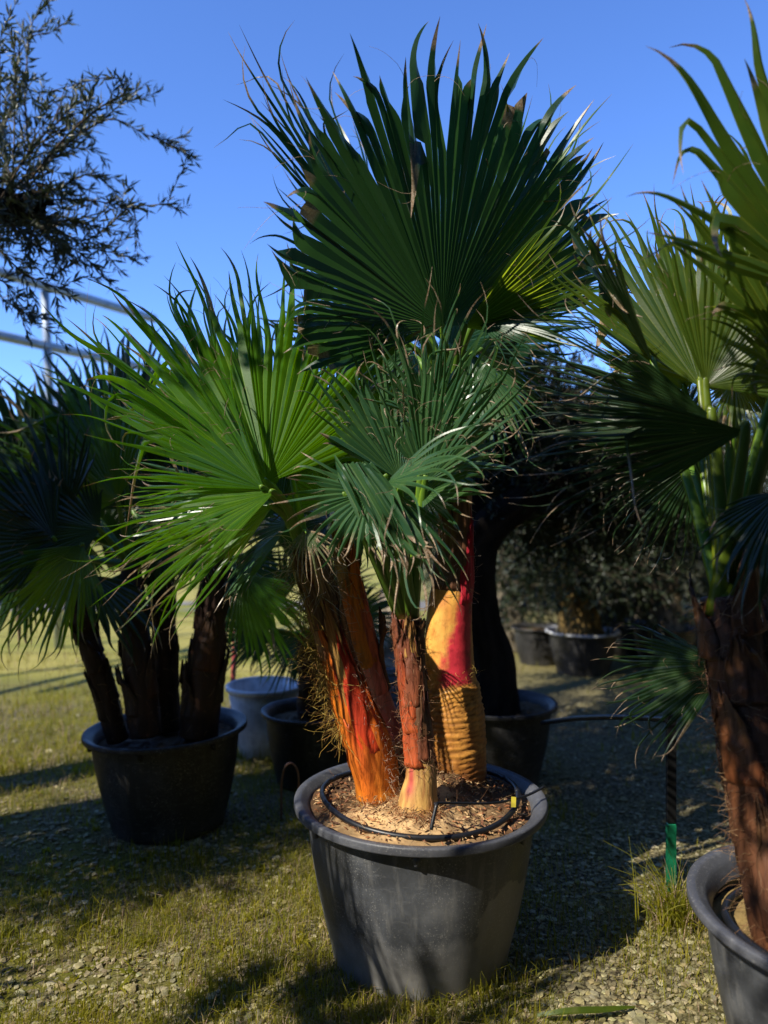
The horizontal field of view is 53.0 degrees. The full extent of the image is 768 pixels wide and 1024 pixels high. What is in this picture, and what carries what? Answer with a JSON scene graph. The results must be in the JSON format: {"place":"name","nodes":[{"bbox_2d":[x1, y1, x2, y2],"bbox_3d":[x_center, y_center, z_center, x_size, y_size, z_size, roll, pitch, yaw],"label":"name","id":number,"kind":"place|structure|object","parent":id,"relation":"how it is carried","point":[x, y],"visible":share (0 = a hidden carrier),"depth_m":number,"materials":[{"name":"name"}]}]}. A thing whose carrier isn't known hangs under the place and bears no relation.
{"place":"outdoors","nodes":[
{"label":"outdoors","id":0,"kind":"place"},
{"bbox_2d":[30,368,87,406],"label":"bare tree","id":1,"kind":"object","parent":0,"point":[41,376],"visible":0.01,"depth_m":32.76,"materials":[{"name":"plant"}]},
{"bbox_2d":[0,601,533,610],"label":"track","id":2,"kind":"structure","parent":0,"point":[422,604],"depth_m":13.06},
{"bbox_2d":[0,538,730,1023],"bbox_3d":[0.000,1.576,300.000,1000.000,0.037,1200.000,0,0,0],"label":"ground","id":3,"kind":"structure","parent":0,"point":[554,684],"depth_m":3.66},
{"bbox_2d":[0,267,156,648],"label":"greenhouse frame","id":4,"kind":"object","parent":3,"relation":"on","point":[50,347],"visible":0.41,"depth_m":8.90,"materials":[{"name":"metal"}]},
{"bbox_2d":[0,0,202,353],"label":"olive tree","id":5,"kind":"object","parent":3,"relation":"on","point":[24,213],"visible":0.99,"depth_m":3.87,"materials":[{"name":"green plant"}]},
{"bbox_2d":[81,706,246,844],"bbox_3d":[-1.098,1.330,3.920,0.807,0.490,0.813,-2,0,0],"label":"plant pot","id":6,"kind":"object","parent":3,"relation":"on","point":[162,788],"visible":0.67,"depth_m":3.64,"materials":[{"name":"black plastic"}]},
{"bbox_2d":[0,324,186,739],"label":"fan palm","id":7,"kind":"object","parent":6,"relation":"in","point":[81,518],"visible":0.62,"depth_m":3.79,"materials":[{"name":"green plant"}]},
{"bbox_2d":[0,357,189,733],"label":"fan palm","id":8,"kind":"object","parent":6,"relation":"in","point":[167,659],"visible":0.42,"depth_m":3.97,"materials":[{"name":"green plant"}]},
{"bbox_2d":[0,376,335,744],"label":"fan palm","id":9,"kind":"object","parent":6,"relation":"in","point":[80,619],"visible":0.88,"depth_m":3.65,"materials":[{"name":"green plant"}]},
{"bbox_2d":[87,353,311,740],"bbox_3d":[-1.046,0.080,4.166,0.870,2.107,1.564,0,0,-42],"label":"fan palm","id":10,"kind":"object","parent":6,"relation":"in","point":[203,677],"visible":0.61,"depth_m":3.80,"materials":[{"name":"green plant"}]},
{"bbox_2d":[0,579,380,695],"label":"wire fence","id":11,"kind":"object","parent":3,"relation":"on","point":[45,669],"visible":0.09,"depth_m":6.59,"materials":[{"name":"grey metal"}]},
{"bbox_2d":[230,632,236,707],"bbox_3d":[-1.034,1.200,5.319,0.058,0.751,0.036,0,0,0],"label":"stake","id":12,"kind":"object","parent":3,"relation":"on","point":[232,676],"visible":0.21,"depth_m":5.30,"materials":[{"name":"brown wood"}]},
{"bbox_2d":[225,676,297,759],"bbox_3d":[-0.786,1.349,5.043,0.500,0.452,0.500,0,0,0],"label":"plant pot","id":13,"kind":"object","parent":3,"relation":"on","point":[247,695],"visible":0.66,"depth_m":4.87,"materials":[{"name":"grey plastic"}]},
{"bbox_2d":[94,509,437,542],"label":"distant hedge","id":14,"kind":"object","parent":3,"relation":"on","point":[263,527],"visible":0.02,"depth_m":40.63,"materials":[{"name":"green plant"}]},
{"bbox_2d":[280,762,299,820],"bbox_3d":[-0.480,1.437,3.938,0.102,0.316,0.011,0,0,0],"label":"wire hoop","id":15,"kind":"object","parent":3,"relation":"on","point":[284,768],"visible":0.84,"depth_m":3.93,"materials":[{"name":"black metal"}]},
{"bbox_2d":[261,697,346,791],"bbox_3d":[-0.420,1.365,4.525,0.602,0.420,0.598,0,0,0],"label":"plant pot","id":16,"kind":"object","parent":3,"relation":"on","point":[294,741],"visible":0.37,"depth_m":4.30,"materials":[{"name":"black plastic"}]},
{"bbox_2d":[227,527,392,721],"bbox_3d":[-0.467,0.649,4.501,1.311,1.193,0.367,0,0,-9],"label":"fan palm","id":17,"kind":"object","parent":16,"relation":"in","point":[302,706],"visible":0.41,"depth_m":4.46,"materials":[{"name":"green plant"}]},
{"bbox_2d":[1,760,724,1023],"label":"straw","id":18,"kind":"object","parent":3,"relation":"on","point":[329,946],"visible":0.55,"depth_m":2.75,"materials":[{"name":"beige plant"}]},
{"bbox_2d":[0,647,726,1023],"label":"grass","id":19,"kind":"structure","parent":3,"relation":"on","point":[252,907],"depth_m":2.86,"materials":[{"name":"green plant"}]},
{"bbox_2d":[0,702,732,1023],"bbox_3d":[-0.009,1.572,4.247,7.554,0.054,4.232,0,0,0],"label":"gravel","id":20,"kind":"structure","parent":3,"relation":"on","point":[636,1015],"depth_m":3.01,"materials":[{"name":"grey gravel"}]},
{"bbox_2d":[537,1006,634,1016],"bbox_3d":[0.635,1.549,2.388,0.323,0.034,0.042,0,0,-8],"label":"fallen leaf","id":21,"kind":"object","parent":20,"relation":"on","point":[584,1010],"visible":0.99,"depth_m":2.38,"materials":[{"name":"green plant"}]},
{"bbox_2d":[386,668,400,718],"bbox_3d":[0.038,1.339,5.830,0.600,0.432,0.600,0,0,0],"label":"planter box","id":22,"kind":"object","parent":3,"relation":"on","point":[391,673],"visible":0.02,"depth_m":5.53,"materials":[{"name":"black plastic"}]},
{"bbox_2d":[376,493,437,667],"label":"olive tree","id":23,"kind":"object","parent":22,"relation":"in","point":[388,655],"depth_m":5.66,"materials":[{"name":"green plant"}]},
{"bbox_2d":[294,763,547,1002],"bbox_3d":[0.129,1.222,2.770,0.900,0.706,0.900,0,0,0],"label":"plant pot","id":24,"kind":"object","parent":3,"relation":"on","point":[433,916],"visible":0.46,"depth_m":2.46,"materials":[{"name":"plastic"}]},
{"bbox_2d":[41,244,467,811],"bbox_3d":[-0.482,0.049,2.688,1.318,2.055,1.068,0,0,-21],"label":"fan palm","id":25,"kind":"object","parent":24,"relation":"in","point":[241,426],"visible":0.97,"depth_m":2.60,"materials":[{"name":"green plant"}]},
{"bbox_2d":[271,334,429,772],"bbox_3d":[-0.075,0.102,3.059,1.049,1.887,0.663,0,0,0],"label":"fan palm","id":26,"kind":"object","parent":24,"relation":"in","point":[370,647],"visible":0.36,"depth_m":2.92,"materials":[{"name":"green plant"}]},
{"bbox_2d":[272,270,545,829],"bbox_3d":[0.067,0.150,2.352,0.829,1.818,0.609,0,0,0],"label":"fan palm","id":27,"kind":"object","parent":24,"relation":"in","point":[429,436],"visible":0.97,"depth_m":2.38,"materials":[{"name":"green plant"}]},
{"bbox_2d":[320,769,544,840],"bbox_3d":[0.137,0.968,2.774,0.723,0.131,0.723,0,0,-29],"label":"drip hose","id":28,"kind":"object","parent":24,"relation":"on","point":[442,837],"visible":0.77,"depth_m":2.50,"materials":[{"name":"black rubber"}]},
{"bbox_2d":[511,797,515,806],"bbox_3d":[0.438,0.980,2.603,0.018,0.034,0.006,0,0,0],"label":"plant tag","id":29,"kind":"object","parent":28,"relation":"attached to","point":[513,801],"visible":1,"depth_m":2.60,"materials":[{"name":"yellow plastic"}]},
{"bbox_2d":[215,18,650,786],"bbox_3d":[0.249,-0.349,2.877,1.693,2.943,1.404,0,0,0],"label":"fan palm","id":30,"kind":"object","parent":24,"relation":"in","point":[389,234],"visible":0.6,"depth_m":2.67,"materials":[{"name":"green plant"}]},
{"bbox_2d":[422,488,540,605],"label":"olive tree","id":31,"kind":"object","parent":3,"relation":"on","point":[431,562],"visible":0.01,"depth_m":11.85,"materials":[{"name":"green plant"}]},
{"bbox_2d":[423,516,605,652],"bbox_3d":[1.553,0.494,8.769,2.425,2.253,1.884,0,0,0],"label":"olive tree","id":32,"kind":"object","parent":3,"relation":"on","point":[509,616],"visible":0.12,"depth_m":8.57,"materials":[{"name":"green plant"}]},
{"bbox_2d":[485,689,557,784],"bbox_3d":[0.661,1.345,4.550,0.718,0.460,0.722,0,0,0],"label":"plant pot","id":33,"kind":"object","parent":3,"relation":"on","point":[517,743],"visible":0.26,"depth_m":4.27,"materials":[{"name":"black plastic"}]},
{"bbox_2d":[408,317,767,715],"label":"olive tree","id":34,"kind":"object","parent":33,"relation":"in","point":[498,516],"visible":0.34,"depth_m":4.46,"materials":[{"name":"green plant"}]},
{"bbox_2d":[511,622,556,665],"bbox_3d":[1.632,1.385,8.059,0.601,0.380,0.599,0,0,0],"label":"plant pot","id":35,"kind":"object","parent":3,"relation":"on","point":[533,646],"visible":0.66,"depth_m":7.86,"materials":[{"name":"black plastic"}]},
{"bbox_2d":[545,625,620,676],"bbox_3d":[1.948,1.365,7.557,0.721,0.420,0.719,0,0,0],"label":"plant pot","id":36,"kind":"object","parent":3,"relation":"on","point":[575,655],"visible":0.74,"depth_m":7.31,"materials":[{"name":"black plastic"}]},
{"bbox_2d":[495,349,750,641],"bbox_3d":[2.027,-0.133,7.553,2.983,3.015,1.936,0,0,0],"label":"olive tree","id":37,"kind":"object","parent":36,"relation":"in","point":[579,612],"visible":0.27,"depth_m":7.25,"materials":[{"name":"green plant"}]},
{"bbox_2d":[598,597,638,625],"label":"plant pot","id":38,"kind":"object","parent":3,"relation":"on","point":[612,610],"visible":0.05,"depth_m":9.95,"materials":[{"name":"black plastic"}]},
{"bbox_2d":[536,536,708,618],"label":"olive tree","id":39,"kind":"object","parent":3,"relation":"on","point":[689,600],"depth_m":10.80,"materials":[{"name":"green plant"}]},
{"bbox_2d":[607,619,646,657],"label":"plant pot","id":40,"kind":"object","parent":3,"relation":"on","point":[621,652],"visible":0.26,"depth_m":8.29,"materials":[{"name":"black plastic"}]},
{"bbox_2d":[588,840,707,943],"bbox_3d":[1.072,1.399,2.936,0.648,0.355,0.564,0,0,0],"label":"grass tuft","id":41,"kind":"object","parent":3,"relation":"on","point":[679,909],"visible":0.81,"depth_m":2.91,"materials":[{"name":"green plant"}]},
{"bbox_2d":[630,622,696,667],"bbox_3d":[2.892,1.375,7.926,0.683,0.400,0.677,0,0,0],"label":"plant pot","id":42,"kind":"object","parent":3,"relation":"on","point":[691,637],"visible":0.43,"depth_m":7.75,"materials":[{"name":"black plastic"}]},
{"bbox_2d":[637,383,767,630],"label":"olive tree","id":43,"kind":"object","parent":42,"relation":"in","point":[676,625],"visible":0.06,"depth_m":7.80,"materials":[{"name":"green plant"}]},
{"bbox_2d":[666,714,675,907],"bbox_3d":[1.122,1.192,3.009,0.033,0.805,0.024,0,0,0],"label":"stake","id":44,"kind":"object","parent":3,"relation":"on","point":[671,801],"visible":0.6,"depth_m":3.00,"materials":[{"name":"green paint"}]},
{"bbox_2d":[540,714,676,724],"bbox_3d":[1.003,0.982,3.606,0.051,0.363,1.228,0,0,-14],"label":"irrigation pipe","id":45,"kind":"object","parent":44,"relation":"attached to","point":[656,718],"visible":0.81,"depth_m":3.57,"materials":[{"name":"black plastic"}]},
{"bbox_2d":[678,448,767,622],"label":"olive tree","id":46,"kind":"object","parent":3,"relation":"on","point":[699,565],"visible":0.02,"depth_m":9.30,"materials":[{"name":"green plant"}]},
{"bbox_2d":[678,389,767,609],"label":"olive tree","id":47,"kind":"object","parent":3,"relation":"on","point":[761,493],"visible":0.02,"depth_m":12.18,"materials":[{"name":"green plant"}]},
{"bbox_2d":[686,844,767,1023],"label":"plant pot","id":48,"kind":"object","parent":3,"relation":"on","point":[741,968],"visible":0.64,"depth_m":2.04,"materials":[{"name":"plastic"}]},
{"bbox_2d":[480,0,767,952],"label":"fan palm","id":49,"kind":"object","parent":48,"relation":"in","point":[678,328],"visible":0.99,"depth_m":2.06,"materials":[{"name":"green plant"}]},
{"bbox_2d":[721,886,767,954],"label":"irrigation hose","id":50,"kind":"object","parent":48,"relation":"in","point":[731,925],"visible":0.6,"depth_m":2.12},
{"bbox_2d":[0,0,767,473],"label":"sky","id":51,"kind":"structure","parent":0,"point":[599,47],"materials":[{"name":"blue"}]}
]}

